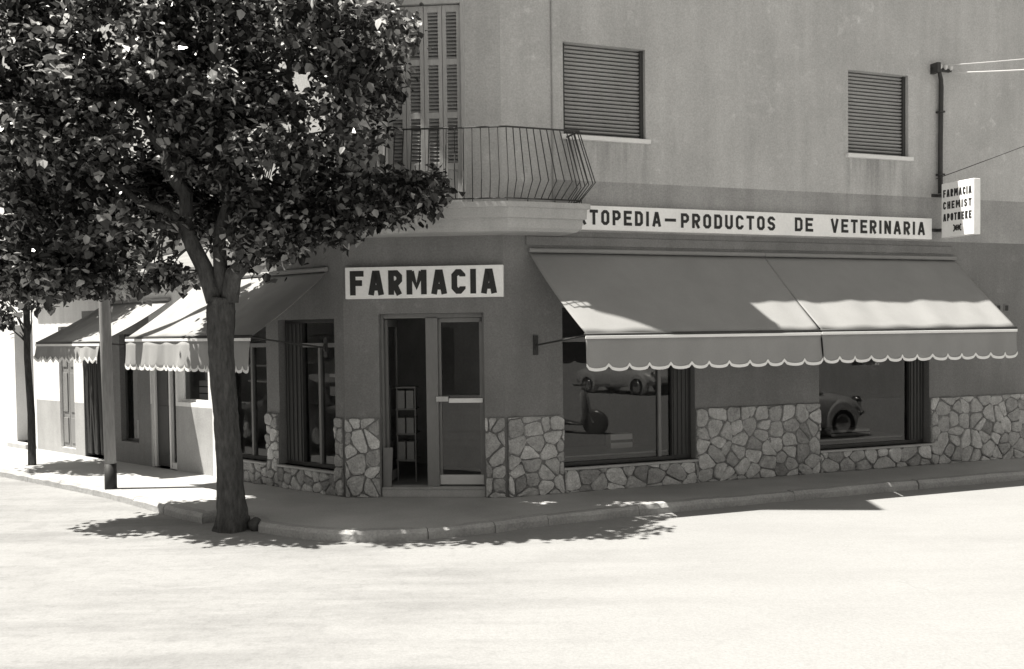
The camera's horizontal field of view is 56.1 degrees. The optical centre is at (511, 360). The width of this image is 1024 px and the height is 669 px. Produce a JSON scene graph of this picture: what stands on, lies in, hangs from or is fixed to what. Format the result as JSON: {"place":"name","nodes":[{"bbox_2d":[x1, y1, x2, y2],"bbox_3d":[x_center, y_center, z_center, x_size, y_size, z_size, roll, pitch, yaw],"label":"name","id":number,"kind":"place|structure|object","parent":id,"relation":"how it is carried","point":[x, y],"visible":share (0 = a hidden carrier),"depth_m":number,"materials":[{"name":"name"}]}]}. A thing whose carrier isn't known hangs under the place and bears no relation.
{"place":"outdoors","nodes":[
{"label":"outdoors","id":0,"kind":"place"},
{"bbox_2d":[0,3,202,187],"label":"sky","id":1,"kind":"structure","parent":0,"point":[106,28],"materials":[{"name":"white"}]},
{"bbox_2d":[0,199,208,448],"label":"house","id":2,"kind":"structure","parent":0,"point":[13,420],"depth_m":18.07,"materials":[{"name":"white paint"}]},
{"bbox_2d":[0,476,1023,668],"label":"road","id":3,"kind":"structure","parent":0,"point":[931,578],"depth_m":7.82,"materials":[{"name":"grey asphalt"}]},
{"bbox_2d":[0,0,465,533],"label":"street tree","id":4,"kind":"object","parent":3,"relation":"on","point":[216,135],"visible":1,"depth_m":10.16,"materials":[{"name":"black plant"}]},
{"bbox_2d":[248,517,260,530],"bbox_3d":[-2.771,1.778,10.389,0.155,0.173,0.164,-2,2,-38],"label":"stone","id":5,"kind":"object","parent":3,"relation":"on","point":[253,523],"visible":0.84,"depth_m":10.33,"materials":[{"name":"grey stone"}]},
{"bbox_2d":[0,466,1023,541],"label":"kerb","id":6,"kind":"structure","parent":3,"relation":"on","point":[266,525],"depth_m":11.14,"materials":[{"name":"grey concrete"}]},
{"bbox_2d":[0,443,1023,527],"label":"sidewalk","id":7,"kind":"structure","parent":0,"point":[271,503],"depth_m":11.90,"materials":[{"name":"grey concrete"}]},
{"bbox_2d":[0,140,84,464],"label":"street tree","id":8,"kind":"object","parent":7,"relation":"on","point":[8,317],"visible":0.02,"depth_m":15.11,"materials":[{"name":"black plant"}]},
{"bbox_2d":[89,28,116,489],"bbox_3d":[-5.378,-1.474,12.616,0.214,6.651,0.158,-1,2,0],"label":"utility pole","id":9,"kind":"object","parent":7,"relation":"on","point":[110,472],"visible":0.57,"depth_m":12.62,"materials":[{"name":"grey wood"}]},
{"bbox_2d":[34,246,213,475],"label":"neighbour shop","id":10,"kind":"structure","parent":7,"relation":"on","point":[171,411],"depth_m":15.44,"materials":[{"name":"white paint"}]},
{"bbox_2d":[33,297,170,363],"bbox_3d":[-6.223,-0.456,14.536,2.052,0.954,1.176,1,2,40],"label":"awning","id":11,"kind":"object","parent":10,"relation":"attached to","point":[78,340],"visible":0.89,"depth_m":14.38,"materials":[{"name":"fabric"}]},
{"bbox_2d":[124,334,138,441],"bbox_3d":[-5.999,0.438,15.297,0.560,1.710,0.040,1,2,40],"label":"window","id":12,"kind":"structure","parent":10,"relation":"in","point":[125,335],"depth_m":15.45,"materials":[{"name":"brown wood"}]},
{"bbox_2d":[137,420,138,437],"bbox_3d":[-5.903,1.109,15.373,0.380,0.280,0.020,1,2,40],"label":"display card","id":13,"kind":"object","parent":10,"relation":"attached to","point":[137,428],"visible":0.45,"depth_m":15.46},
{"bbox_2d":[153,369,176,469],"bbox_3d":[-5.237,0.518,14.604,0.700,2.250,0.090,1,2,40],"label":"door","id":14,"kind":"structure","parent":10,"relation":"in","point":[164,401],"depth_m":14.66,"materials":[{"name":"white paint"}]},
{"bbox_2d":[183,369,207,402],"bbox_3d":[-4.596,0.110,14.087,0.820,1.020,0.040,1,2,40],"label":"window","id":15,"kind":"structure","parent":10,"relation":"in","point":[185,399],"depth_m":14.32,"materials":[{"name":"white paint"}]},
{"bbox_2d":[199,380,207,399],"bbox_3d":[-4.416,0.443,14.241,0.540,0.280,0.173,1,2,40],"label":"display carton","id":16,"kind":"object","parent":10,"relation":"on","point":[203,388],"visible":0.27,"depth_m":14.28,"materials":[{"name":"grey cardboard"}]},
{"bbox_2d":[206,0,1023,497],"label":"pharmacy building","id":17,"kind":"structure","parent":7,"relation":"on","point":[540,122],"depth_m":12.64,"materials":[{"name":"paint"}]},
{"bbox_2d":[125,267,328,372],"bbox_3d":[-3.747,-0.515,12.392,2.882,1.274,1.222,1,2,40],"label":"awning","id":18,"kind":"object","parent":17,"relation":"attached to","point":[172,337],"visible":0.78,"depth_m":12.14,"materials":[{"name":"fabric"}]},
{"bbox_2d":[235,343,266,464],"bbox_3d":[-3.624,0.435,13.198,1.058,1.905,0.239,1,2,40],"label":"shop window","id":19,"kind":"structure","parent":17,"relation":"in","point":[253,346],"depth_m":13.23,"materials":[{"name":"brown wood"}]},
{"bbox_2d":[248,379,266,381],"bbox_3d":[-3.348,0.292,13.457,0.860,0.024,0.230,1,2,40],"label":"glass shelf","id":20,"kind":"object","parent":17,"relation":"attached to","point":[261,380],"visible":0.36,"depth_m":13.49,"materials":[{"name":"grey glass"}]},
{"bbox_2d":[249,364,266,366],"bbox_3d":[-3.350,0.072,13.451,0.860,0.024,0.230,1,2,40],"label":"glass shelf","id":21,"kind":"object","parent":17,"relation":"in","point":[262,365],"visible":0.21,"depth_m":13.48,"materials":[{"name":"grey glass"}]},
{"bbox_2d":[276,319,335,473],"bbox_3d":[-2.591,0.438,12.321,1.193,1.925,0.245,1,2,40],"label":"shop window","id":22,"kind":"structure","parent":17,"relation":"in","point":[295,330],"depth_m":12.51,"materials":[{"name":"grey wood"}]},
{"bbox_2d":[330,374,334,395],"bbox_3d":[-2.233,0.313,12.236,0.260,0.280,0.023,1,2,40],"label":"display card","id":23,"kind":"object","parent":17,"relation":"in","point":[332,384],"visible":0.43,"depth_m":12.27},
{"bbox_2d":[383,447,392,486],"bbox_3d":[-1.526,1.317,11.838,0.120,0.482,0.035,-1,2,5],"label":"leaning board","id":24,"kind":"object","parent":17,"relation":"on","point":[387,464],"visible":1,"depth_m":11.83,"materials":[{"name":"grey wood"}]},
{"bbox_2d":[395,385,419,480],"bbox_3d":[-1.350,0.944,12.522,0.265,1.220,0.350,-1,2,5],"label":"carton rack","id":25,"kind":"object","parent":17,"relation":"in","point":[407,449],"visible":1,"depth_m":12.36,"materials":[{"name":"grey wood"}]},
{"bbox_2d":[381,0,466,201],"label":"balcony door","id":26,"kind":"structure","parent":17,"relation":"in","point":[437,99],"depth_m":11.62,"materials":[{"name":"grey wood"}]},
{"bbox_2d":[345,265,503,298],"bbox_3d":[-1.060,-0.946,11.607,1.925,0.382,0.111,-1,2,5],"label":"shop sign","id":27,"kind":"object","parent":17,"relation":"attached to","point":[458,281],"visible":1,"depth_m":11.55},
{"bbox_2d":[381,313,485,496],"bbox_3d":[-0.963,0.547,12.131,1.298,2.265,0.936,-1,2,0],"label":"door","id":28,"kind":"structure","parent":17,"relation":"in","point":[434,398],"depth_m":11.80,"materials":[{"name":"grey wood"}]},
{"bbox_2d":[560,43,650,144],"bbox_3d":[1.137,-3.334,12.072,1.232,1.193,0.260,-1,2,-21],"label":"window","id":29,"kind":"structure","parent":17,"relation":"in","point":[603,89],"depth_m":12.10,"materials":[{"name":"grey wood"}]},
{"bbox_2d":[564,444,666,461],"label":"display plinth","id":30,"kind":"structure","parent":17,"relation":"in","point":[571,454],"depth_m":12.54,"materials":[{"name":"grey wood"}]},
{"bbox_2d":[606,432,631,448],"bbox_3d":[1.444,1.080,12.941,0.330,0.190,0.153,-1,2,-21],"label":"display carton","id":31,"kind":"object","parent":30,"relation":"on","point":[618,440],"visible":1,"depth_m":12.87,"materials":[{"name":"grey cardboard"}]},
{"bbox_2d":[562,308,698,470],"bbox_3d":[1.492,0.332,12.282,1.923,2.017,0.245,-1,2,-21],"label":"shop window","id":32,"kind":"structure","parent":17,"relation":"in","point":[678,379],"depth_m":12.56,"materials":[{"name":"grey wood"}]},
{"bbox_2d":[528,248,822,370],"bbox_3d":[2.017,-0.656,11.736,3.411,1.474,1.235,-1,2,-21],"label":"awning","id":33,"kind":"object","parent":17,"relation":"attached to","point":[645,309],"visible":1,"depth_m":11.60,"materials":[{"name":"fabric"}]},
{"bbox_2d":[581,205,931,239],"bbox_3d":[3.285,-1.821,12.791,5.835,0.300,0.107,-1,2,-21],"label":"shop sign","id":34,"kind":"object","parent":17,"relation":"attached to","point":[635,219],"visible":0.85,"depth_m":12.70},
{"bbox_2d":[820,431,901,444],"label":"display plinth","id":35,"kind":"structure","parent":17,"relation":"in","point":[873,436],"depth_m":13.87,"materials":[{"name":"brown wood"}]},
{"bbox_2d":[820,427,869,436],"bbox_3d":[4.907,1.051,14.147,0.700,0.090,0.253,-1,2,-21],"label":"display carton","id":36,"kind":"object","parent":35,"relation":"on","point":[846,431],"visible":0.92,"depth_m":14.04,"materials":[{"name":"grey cardboard"}]},
{"bbox_2d":[820,335,933,452],"bbox_3d":[5.133,0.245,13.661,1.989,2.017,0.245,-1,2,-21],"label":"shop window","id":37,"kind":"structure","parent":17,"relation":"in","point":[913,369],"depth_m":13.96,"materials":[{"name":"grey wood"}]},
{"bbox_2d":[846,73,913,161],"bbox_3d":[5.140,-3.440,13.588,1.150,1.213,0.260,-1,2,-21],"label":"window","id":38,"kind":"structure","parent":17,"relation":"in","point":[876,104],"depth_m":13.63,"materials":[{"name":"grey wood"}]},
{"bbox_2d":[764,253,1017,362],"bbox_3d":[5.151,-0.738,12.921,3.312,1.459,1.239,-1,2,-21],"label":"awning","id":39,"kind":"object","parent":17,"relation":"attached to","point":[875,308],"visible":1,"depth_m":12.76,"materials":[{"name":"fabric"}]},
{"bbox_2d":[930,62,952,193],"bbox_3d":[6.224,-3.340,13.852,0.350,1.850,0.140,-1,2,-21],"label":"service pipe","id":40,"kind":"object","parent":17,"relation":"attached to","point":[936,68],"visible":0.99,"depth_m":13.83,"materials":[{"name":"metal"}]},
{"bbox_2d":[936,146,1023,178],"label":"overhead cable","id":41,"kind":"object","parent":40,"relation":"attached to","point":[980,162],"visible":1,"depth_m":13.75,"materials":[{"name":"rubber"}]},
{"bbox_2d":[948,59,1023,65],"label":"overhead cable","id":42,"kind":"object","parent":40,"relation":"attached to","point":[985,62],"visible":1,"depth_m":13.75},
{"bbox_2d":[951,69,1023,73],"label":"overhead cable","id":43,"kind":"object","parent":40,"relation":"attached to","point":[987,71],"visible":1,"depth_m":13.79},
{"bbox_2d":[931,178,979,237],"bbox_3d":[6.293,-2.138,13.591,0.200,0.770,0.730,-1,2,-21],"label":"projecting sign","id":44,"kind":"object","parent":17,"relation":"attached to","point":[960,208],"visible":1,"depth_m":13.45,"materials":[{"name":"metal"}]}
]}

